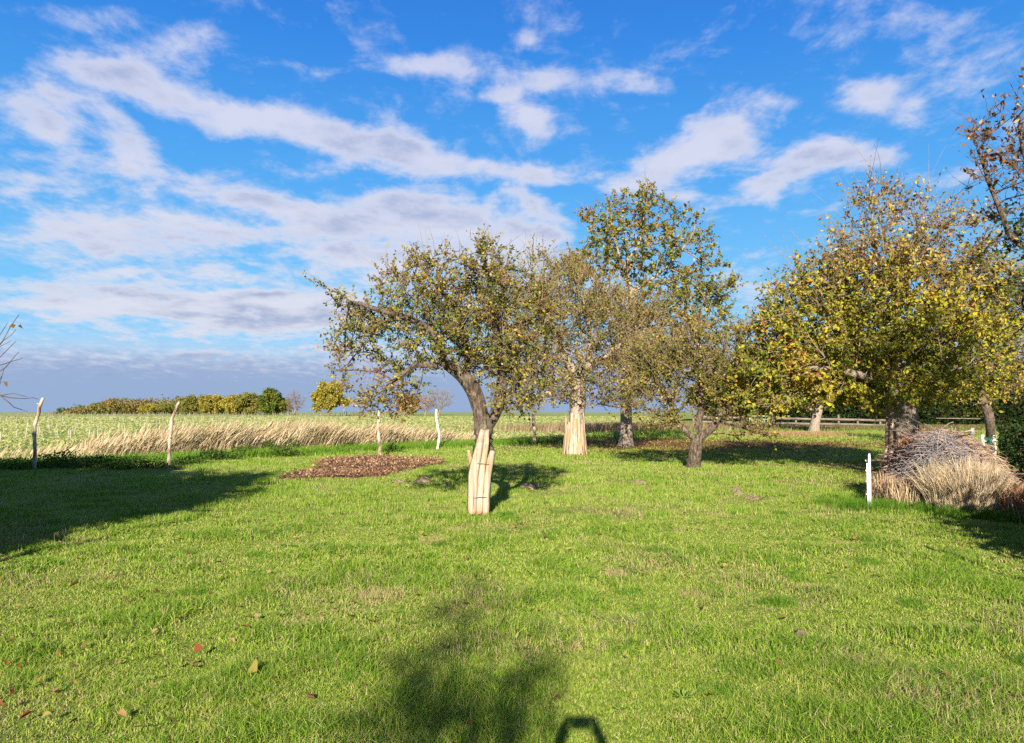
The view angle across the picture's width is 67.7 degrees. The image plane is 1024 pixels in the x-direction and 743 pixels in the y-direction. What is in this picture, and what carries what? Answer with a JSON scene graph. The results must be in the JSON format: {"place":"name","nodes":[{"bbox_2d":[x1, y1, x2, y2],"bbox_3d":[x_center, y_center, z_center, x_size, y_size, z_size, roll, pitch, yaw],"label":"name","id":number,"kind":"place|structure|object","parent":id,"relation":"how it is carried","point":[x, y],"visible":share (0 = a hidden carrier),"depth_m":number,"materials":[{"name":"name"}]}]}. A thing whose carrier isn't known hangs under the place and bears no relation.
{"place":"outdoors","nodes":[
{"label":"outdoors","id":0,"kind":"place"},
{"bbox_2d":[0,436,560,470],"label":"bank grass","id":1,"kind":"structure","parent":0,"point":[432,444],"depth_m":28.44,"materials":[{"name":"green plant"}]},
{"bbox_2d":[0,412,1023,742],"bbox_3d":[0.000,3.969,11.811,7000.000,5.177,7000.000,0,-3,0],"label":"ground","id":2,"kind":"structure","parent":0,"point":[508,578],"depth_m":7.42,"materials":[{"name":"green plant"}]},
{"bbox_2d":[0,315,36,411],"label":"bare shrub","id":3,"kind":"object","parent":2,"relation":"on","point":[12,325],"visible":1,"depth_m":7.19,"materials":[{"name":"brown plant"}]},
{"bbox_2d":[19,710,31,718],"bbox_3d":[-2.485,1.755,3.899,0.051,0.039,0.044,0,-3,0],"label":"fallen leaf","id":4,"kind":"object","parent":2,"relation":"on","point":[27,712],"visible":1,"depth_m":3.90,"materials":[{"name":"red plant"}]},
{"bbox_2d":[32,397,44,469],"bbox_3d":[-12.984,1.759,20.855,0.301,2.106,0.146,0,-3,7],"label":"wooden stake","id":5,"kind":"object","parent":2,"relation":"on","point":[34,446],"visible":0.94,"depth_m":20.85,"materials":[{"name":"brown wood"}]},
{"bbox_2d":[53,407,70,412],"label":"distant tree","id":6,"kind":"object","parent":2,"relation":"on","point":[59,410],"visible":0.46,"depth_m":208.92,"materials":[{"name":"green plant"}]},
{"bbox_2d":[88,402,100,413],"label":"distant tree","id":7,"kind":"object","parent":2,"relation":"on","point":[97,404],"visible":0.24,"depth_m":204.11,"materials":[{"name":"green plant"}]},
{"bbox_2d":[100,397,124,413],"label":"distant tree","id":8,"kind":"object","parent":2,"relation":"on","point":[109,399],"visible":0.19,"depth_m":203.17,"materials":[{"name":"green plant"}]},
{"bbox_2d":[117,708,126,716],"bbox_3d":[-1.979,1.734,3.870,0.043,0.036,0.040,2,-4,-36],"label":"fallen leaf","id":9,"kind":"object","parent":2,"relation":"on","point":[122,712],"visible":1,"depth_m":3.88,"materials":[{"name":"beige plant"}]},
{"bbox_2d":[119,403,144,413],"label":"distant tree","id":10,"kind":"object","parent":2,"relation":"on","point":[121,412],"visible":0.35,"depth_m":203.13,"materials":[{"name":"green plant"}]},
{"bbox_2d":[137,403,160,413],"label":"distant tree","id":11,"kind":"object","parent":2,"relation":"on","point":[150,408],"visible":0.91,"depth_m":193.76,"materials":[{"name":"yellow plant"}]},
{"bbox_2d":[156,402,183,413],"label":"distant tree","id":12,"kind":"object","parent":2,"relation":"on","point":[169,409],"visible":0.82,"depth_m":194.21,"materials":[{"name":"green plant"}]},
{"bbox_2d":[50,394,291,413],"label":"wood","id":13,"kind":"object","parent":2,"relation":"on","point":[99,407],"visible":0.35,"depth_m":200.18,"materials":[{"name":"green plant"}]},
{"bbox_2d":[167,401,179,466],"bbox_3d":[-9.609,1.847,21.645,0.346,1.995,0.159,0,-3,0],"label":"wooden stake","id":14,"kind":"object","parent":2,"relation":"on","point":[170,433],"visible":0.95,"depth_m":21.63,"materials":[{"name":"brown wood"}]},
{"bbox_2d":[180,394,206,414],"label":"distant tree","id":15,"kind":"object","parent":2,"relation":"on","point":[190,403],"visible":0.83,"depth_m":183.13,"materials":[{"name":"green plant"}]},
{"bbox_2d":[193,644,202,651],"bbox_3d":[-2.023,1.777,4.915,0.044,0.040,0.051,0,-3,0],"label":"fallen leaf","id":16,"kind":"object","parent":2,"relation":"on","point":[198,647],"visible":1,"depth_m":4.92,"materials":[{"name":"orange plant"}]},
{"bbox_2d":[5,411,412,419],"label":"plant stakes","id":17,"kind":"object","parent":2,"relation":"on","point":[148,413],"visible":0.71,"depth_m":136.08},
{"bbox_2d":[196,394,224,414],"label":"distant tree","id":18,"kind":"object","parent":2,"relation":"on","point":[214,401],"visible":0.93,"depth_m":183.41,"materials":[{"name":"yellow plant"}]},
{"bbox_2d":[0,436,450,472],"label":"nettles","id":19,"kind":"object","parent":2,"relation":"on","point":[130,461],"visible":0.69,"depth_m":21.80,"materials":[{"name":"green plant"}]},
{"bbox_2d":[220,394,245,414],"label":"distant tree","id":20,"kind":"object","parent":2,"relation":"on","point":[229,404],"visible":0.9,"depth_m":173.24,"materials":[{"name":"yellow plant"}]},
{"bbox_2d":[235,390,259,414],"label":"distant tree","id":21,"kind":"object","parent":2,"relation":"on","point":[250,402],"visible":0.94,"depth_m":173.61,"materials":[{"name":"yellow plant"}]},
{"bbox_2d":[247,659,257,673],"bbox_3d":[-1.534,1.746,4.514,0.073,0.076,0.062,0,-3,0],"label":"fallen leaf","id":22,"kind":"object","parent":2,"relation":"on","point":[253,667],"visible":1,"depth_m":4.52,"materials":[{"name":"yellow plant"}]},
{"bbox_2d":[0,415,524,458],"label":"dry grass","id":23,"kind":"structure","parent":2,"relation":"on","point":[208,437],"depth_m":27.90,"materials":[{"name":"plant"}]},
{"bbox_2d":[255,387,288,414],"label":"distant tree","id":24,"kind":"object","parent":2,"relation":"on","point":[271,399],"visible":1,"depth_m":168.59,"materials":[{"name":"green plant"}]},
{"bbox_2d":[284,390,306,414],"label":"distant tree","id":25,"kind":"object","parent":2,"relation":"on","point":[295,409],"visible":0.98,"depth_m":184.62,"materials":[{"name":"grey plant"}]},
{"bbox_2d":[310,378,352,415],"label":"distant tree","id":26,"kind":"object","parent":2,"relation":"on","point":[331,394],"visible":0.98,"depth_m":148.50,"materials":[{"name":"yellow plant"}]},
{"bbox_2d":[0,416,685,457],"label":"field crop","id":27,"kind":"object","parent":2,"relation":"on","point":[47,440],"visible":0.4,"depth_m":87.61,"materials":[{"name":"green plant"}]},
{"bbox_2d":[273,454,447,480],"bbox_3d":[-4.100,2.667,21.791,4.600,0.352,10.000,0,-3,0],"label":"soil patch","id":28,"kind":"object","parent":2,"relation":"on","point":[356,466],"visible":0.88,"depth_m":20.72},
{"bbox_2d":[376,410,381,454],"bbox_3d":[-4.688,2.220,26.988,0.212,1.791,0.171,-3,-4,42],"label":"wooden stake","id":29,"kind":"object","parent":2,"relation":"on","point":[379,438],"visible":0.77,"depth_m":26.95,"materials":[{"name":"brown wood"}]},
{"bbox_2d":[396,394,417,414],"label":"distant tree","id":30,"kind":"object","parent":2,"relation":"on","point":[412,404],"visible":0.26,"depth_m":163.92,"materials":[{"name":"brown plant"}]},
{"bbox_2d":[415,476,430,481],"bbox_3d":[-1.972,2.451,17.220,0.385,0.169,0.520,-2,-3,28],"label":"molehill","id":31,"kind":"object","parent":2,"relation":"on","point":[424,479],"visible":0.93,"depth_m":17.10,"materials":[{"name":"soil"}]},
{"bbox_2d":[417,394,436,414],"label":"distant tree","id":32,"kind":"object","parent":2,"relation":"on","point":[422,407],"visible":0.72,"depth_m":164.56,"materials":[{"name":"brown plant"}]},
{"bbox_2d":[435,409,439,448],"bbox_3d":[-3.104,2.464,31.843,0.239,1.780,0.172,0,-3,0],"label":"wooden stake","id":33,"kind":"object","parent":2,"relation":"on","point":[437,426],"visible":0.94,"depth_m":31.82,"materials":[{"name":"white wood"}]},
{"bbox_2d":[422,386,455,414],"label":"distant tree","id":34,"kind":"object","parent":2,"relation":"on","point":[436,404],"visible":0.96,"depth_m":164.58,"materials":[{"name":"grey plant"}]},
{"bbox_2d":[301,223,582,511],"bbox_3d":[-0.931,-0.031,11.903,4.418,4.721,2.880,0,-3,0],"label":"apple tree","id":35,"kind":"object","parent":2,"relation":"on","point":[490,316],"visible":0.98,"depth_m":11.64,"materials":[{"name":"green plant"}]},
{"bbox_2d":[467,429,495,515],"bbox_3d":[-0.474,1.540,11.733,0.467,1.313,0.491,0,-3,0],"label":"trunk guard","id":36,"kind":"object","parent":35,"relation":"attached to","point":[479,483],"visible":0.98,"depth_m":11.53,"materials":[{"name":"brown wood"}]},
{"bbox_2d":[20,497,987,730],"bbox_3d":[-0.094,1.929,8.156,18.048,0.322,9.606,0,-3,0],"label":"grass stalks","id":37,"kind":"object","parent":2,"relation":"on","point":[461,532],"depth_m":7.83,"materials":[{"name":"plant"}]},
{"bbox_2d":[0,433,1020,736],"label":"leaf litter","id":38,"kind":"object","parent":2,"relation":"on","point":[636,443],"visible":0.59,"depth_m":25.12,"materials":[{"name":"brown plant"}]},
{"bbox_2d":[0,496,1021,742],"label":"lawn weeds","id":39,"kind":"object","parent":2,"relation":"on","point":[424,610],"visible":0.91,"depth_m":6.04,"materials":[{"name":"green plant"}]},
{"bbox_2d":[519,482,539,487],"bbox_3d":[0.344,2.375,15.893,0.511,0.126,0.394,0,-3,0],"label":"molehill","id":40,"kind":"object","parent":2,"relation":"on","point":[529,485],"visible":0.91,"depth_m":15.82,"materials":[{"name":"soil"}]},
{"bbox_2d":[532,414,536,443],"bbox_3d":[1.051,2.850,36.951,0.212,1.597,0.288,-2,-3,30],"label":"wooden stake","id":41,"kind":"object","parent":2,"relation":"on","point":[534,428],"visible":0.92,"depth_m":36.92,"materials":[{"name":"brown wood"}]},
{"bbox_2d":[525,400,545,413],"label":"distant tree","id":42,"kind":"object","parent":2,"relation":"on","point":[534,405],"visible":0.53,"depth_m":164.71,"materials":[{"name":"brown plant"}]},
{"bbox_2d":[563,412,587,454],"bbox_3d":[2.333,2.321,28.315,0.962,1.618,0.938,0,-3,0],"label":"trunk guard","id":43,"kind":"object","parent":2,"relation":"on","point":[574,441],"visible":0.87,"depth_m":28.01,"materials":[{"name":"brown wood"}]},
{"bbox_2d":[475,230,689,421],"bbox_3d":[2.472,-1.076,29.087,8.419,8.690,5.791,0,-3,0],"label":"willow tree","id":44,"kind":"object","parent":2,"relation":"on","point":[576,384],"visible":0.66,"depth_m":28.66,"materials":[{"name":"green plant"}]},
{"bbox_2d":[554,169,745,446],"bbox_3d":[6.321,-2.872,35.470,9.086,13.095,7.256,0,-3,0],"label":"walnut tree","id":45,"kind":"object","parent":2,"relation":"on","point":[626,434],"visible":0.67,"depth_m":34.80,"materials":[{"name":"green plant"}]},
{"bbox_2d":[604,279,787,467],"bbox_3d":[5.031,0.148,21.229,5.277,5.416,4.040,0,-3,0],"label":"apple tree","id":46,"kind":"object","parent":2,"relation":"on","point":[715,360],"visible":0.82,"depth_m":20.71,"materials":[{"name":"green plant"}]},
{"bbox_2d":[686,380,716,415],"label":"background tree","id":47,"kind":"object","parent":2,"relation":"on","point":[694,404],"visible":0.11,"depth_m":103.26,"materials":[{"name":"green plant"}]},
{"bbox_2d":[704,358,779,422],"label":"background tree","id":48,"kind":"object","parent":2,"relation":"on","point":[721,387],"visible":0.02,"depth_m":90.39,"materials":[{"name":"green plant"}]},
{"bbox_2d":[745,494,759,498],"bbox_3d":[4.342,2.264,13.731,0.226,0.120,0.307,3,-4,-44],"label":"molehill","id":49,"kind":"object","parent":2,"relation":"on","point":[752,496],"visible":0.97,"depth_m":13.68,"materials":[{"name":"soil"}]},
{"bbox_2d":[759,343,808,421],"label":"background tree","id":50,"kind":"object","parent":2,"relation":"on","point":[785,384],"visible":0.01,"depth_m":97.51,"materials":[{"name":"green plant"}]},
{"bbox_2d":[692,414,885,425],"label":"rail fence","id":51,"kind":"object","parent":2,"relation":"on","point":[838,418],"visible":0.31,"depth_m":75.65,"materials":[{"name":"grey wood"}]},
{"bbox_2d":[792,628,810,639],"bbox_3d":[2.034,1.866,5.391,0.134,0.106,0.178,0,-3,0],"label":"molehill","id":52,"kind":"object","parent":2,"relation":"on","point":[800,631],"visible":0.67,"depth_m":5.37,"materials":[{"name":"soil"}]},
{"bbox_2d":[767,349,866,431],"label":"fruit tree","id":53,"kind":"object","parent":2,"relation":"on","point":[817,411],"visible":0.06,"depth_m":59.73,"materials":[{"name":"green plant"}]},
{"bbox_2d":[706,387,1023,425],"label":"thicket","id":54,"kind":"object","parent":2,"relation":"on","point":[1016,409],"visible":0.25,"depth_m":79.23,"materials":[{"name":"green plant"}]},
{"bbox_2d":[707,138,1023,465],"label":"pear tree","id":55,"kind":"object","parent":2,"relation":"on","point":[900,380],"visible":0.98,"depth_m":19.20,"materials":[{"name":"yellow plant"}]},
{"bbox_2d":[847,341,885,422],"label":"background tree","id":56,"kind":"object","parent":2,"relation":"on","point":[866,363],"visible":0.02,"depth_m":93.84,"materials":[{"name":"green plant"}]},
{"bbox_2d":[865,454,871,506],"bbox_3d":[5.642,1.773,12.087,0.090,0.940,0.034,0,-3,-6],"label":"fence post","id":57,"kind":"object","parent":2,"relation":"on","point":[868,473],"visible":0.94,"depth_m":12.08,"materials":[{"name":"white wood"}]},
{"bbox_2d":[862,471,925,508],"bbox_3d":[6.300,1.939,12.572,0.819,0.644,1.498,0,-3,0],"label":"dry grass edge","id":58,"kind":"object","parent":2,"relation":"on","point":[894,490],"visible":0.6,"depth_m":12.32,"materials":[{"name":"plant"}]},
{"bbox_2d":[883,416,919,463],"bbox_3d":[10.201,1.918,19.685,1.149,1.519,0.478,0,-3,-7],"label":"trunk guard","id":59,"kind":"object","parent":2,"relation":"on","point":[891,435],"visible":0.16,"depth_m":19.73,"materials":[{"name":"brown wood"}]},
{"bbox_2d":[862,413,1023,507],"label":"brush pile","id":60,"kind":"object","parent":2,"relation":"on","point":[922,447],"visible":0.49,"depth_m":12.35,"materials":[{"name":"brown plant"}]},
{"bbox_2d":[917,364,998,424],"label":"background tree","id":61,"kind":"object","parent":2,"relation":"on","point":[971,416],"visible":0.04,"depth_m":80.22,"materials":[{"name":"green plant"}]},
{"bbox_2d":[936,418,980,418],"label":"pole trellis","id":62,"kind":"object","parent":2,"relation":"on","point":[958,418],"visible":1,"depth_m":43.89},
{"bbox_2d":[902,453,1017,514],"bbox_3d":[6.828,1.690,11.595,1.497,1.041,1.668,3,-4,-42],"label":"dry grass clump","id":63,"kind":"object","parent":2,"relation":"on","point":[982,480],"visible":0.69,"depth_m":11.32,"materials":[{"name":"plant"}]},
{"bbox_2d":[917,420,1023,480],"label":"hedge","id":64,"kind":"object","parent":2,"relation":"on","point":[1013,435],"visible":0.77,"depth_m":15.96,"materials":[{"name":"green plant"}]},
{"bbox_2d":[969,428,974,442],"bbox_3d":[10.317,1.925,17.113,0.156,1.318,0.132,0,-3,0],"label":"wooden stake","id":65,"kind":"object","parent":2,"relation":"on","point":[972,432],"visible":0.18,"depth_m":17.11,"materials":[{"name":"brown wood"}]},
{"bbox_2d":[934,252,1023,445],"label":"fruit tree","id":66,"kind":"object","parent":2,"relation":"on","point":[987,411],"visible":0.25,"depth_m":32.84,"materials":[{"name":"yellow plant"}]},
{"bbox_2d":[941,59,1023,382],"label":"walnut tree","id":67,"kind":"object","parent":2,"relation":"on","point":[1016,233],"visible":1,"depth_m":12.61,"materials":[{"name":"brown plant"}]},
{"bbox_2d":[980,434,986,451],"bbox_3d":[10.593,2.014,17.107,0.125,1.200,0.144,0,-3,0],"label":"wooden stake","id":68,"kind":"object","parent":2,"relation":"on","point":[982,438],"visible":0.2,"depth_m":17.12,"materials":[{"name":"white wood"}]},
{"bbox_2d":[984,437,991,458],"bbox_3d":[10.701,1.974,17.124,0.152,1.002,0.152,0,-3,0],"label":"net sleeve","id":69,"kind":"object","parent":2,"relation":"on","point":[989,439],"visible":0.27,"depth_m":17.10,"materials":[{"name":"green plastic"}]},
{"bbox_2d":[992,435,997,459],"bbox_3d":[10.843,2.018,17.124,0.138,1.193,0.107,0,-3,0],"label":"wooden stake","id":70,"kind":"object","parent":2,"relation":"on","point":[994,440],"visible":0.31,"depth_m":17.12,"materials":[{"name":"white wood"}]},
{"bbox_2d":[980,355,1023,424],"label":"background tree","id":71,"kind":"object","parent":2,"relation":"on","point":[1008,380],"visible":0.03,"depth_m":83.87,"materials":[{"name":"green plant"}]},
{"bbox_2d":[987,480,1023,522],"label":"withered clump","id":72,"kind":"object","parent":2,"relation":"on","point":[1013,501],"visible":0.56,"depth_m":10.97,"materials":[{"name":"plant"}]},
{"bbox_2d":[0,0,1023,411],"label":"sky","id":73,"kind":"structure","parent":0,"point":[172,172],"materials":[{"name":"blue"}]},
{"bbox_2d":[441,421,826,433],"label":"rough grass","id":74,"kind":"structure","parent":0,"point":[590,427],"depth_m":59.20,"materials":[{"name":"plant"}]},
{"bbox_2d":[632,479,647,483],"bbox_3d":[2.810,2.405,16.606,0.464,0.132,0.367,0,-3,0],"label":"molehill","id":75,"kind":"object","parent":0,"point":[639,481],"visible":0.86,"depth_m":16.52,"materials":[{"name":"soil"}]},
{"bbox_2d":[729,488,745,494],"bbox_3d":[4.245,2.266,14.330,0.329,0.157,0.386,0,-3,0],"label":"molehill","id":76,"kind":"object","parent":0,"point":[735,490],"visible":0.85,"depth_m":14.27,"materials":[{"name":"soil"}]},
{"bbox_2d":[694,430,882,437],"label":"rough grass","id":77,"kind":"structure","parent":0,"point":[798,433],"depth_m":49.04,"materials":[{"name":"plant"}]},
{"bbox_2d":[704,423,1020,430],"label":"shaded rough grass","id":78,"kind":"structure","parent":0,"point":[980,426],"depth_m":68.45,"materials":[{"name":"plant"}]}
]}

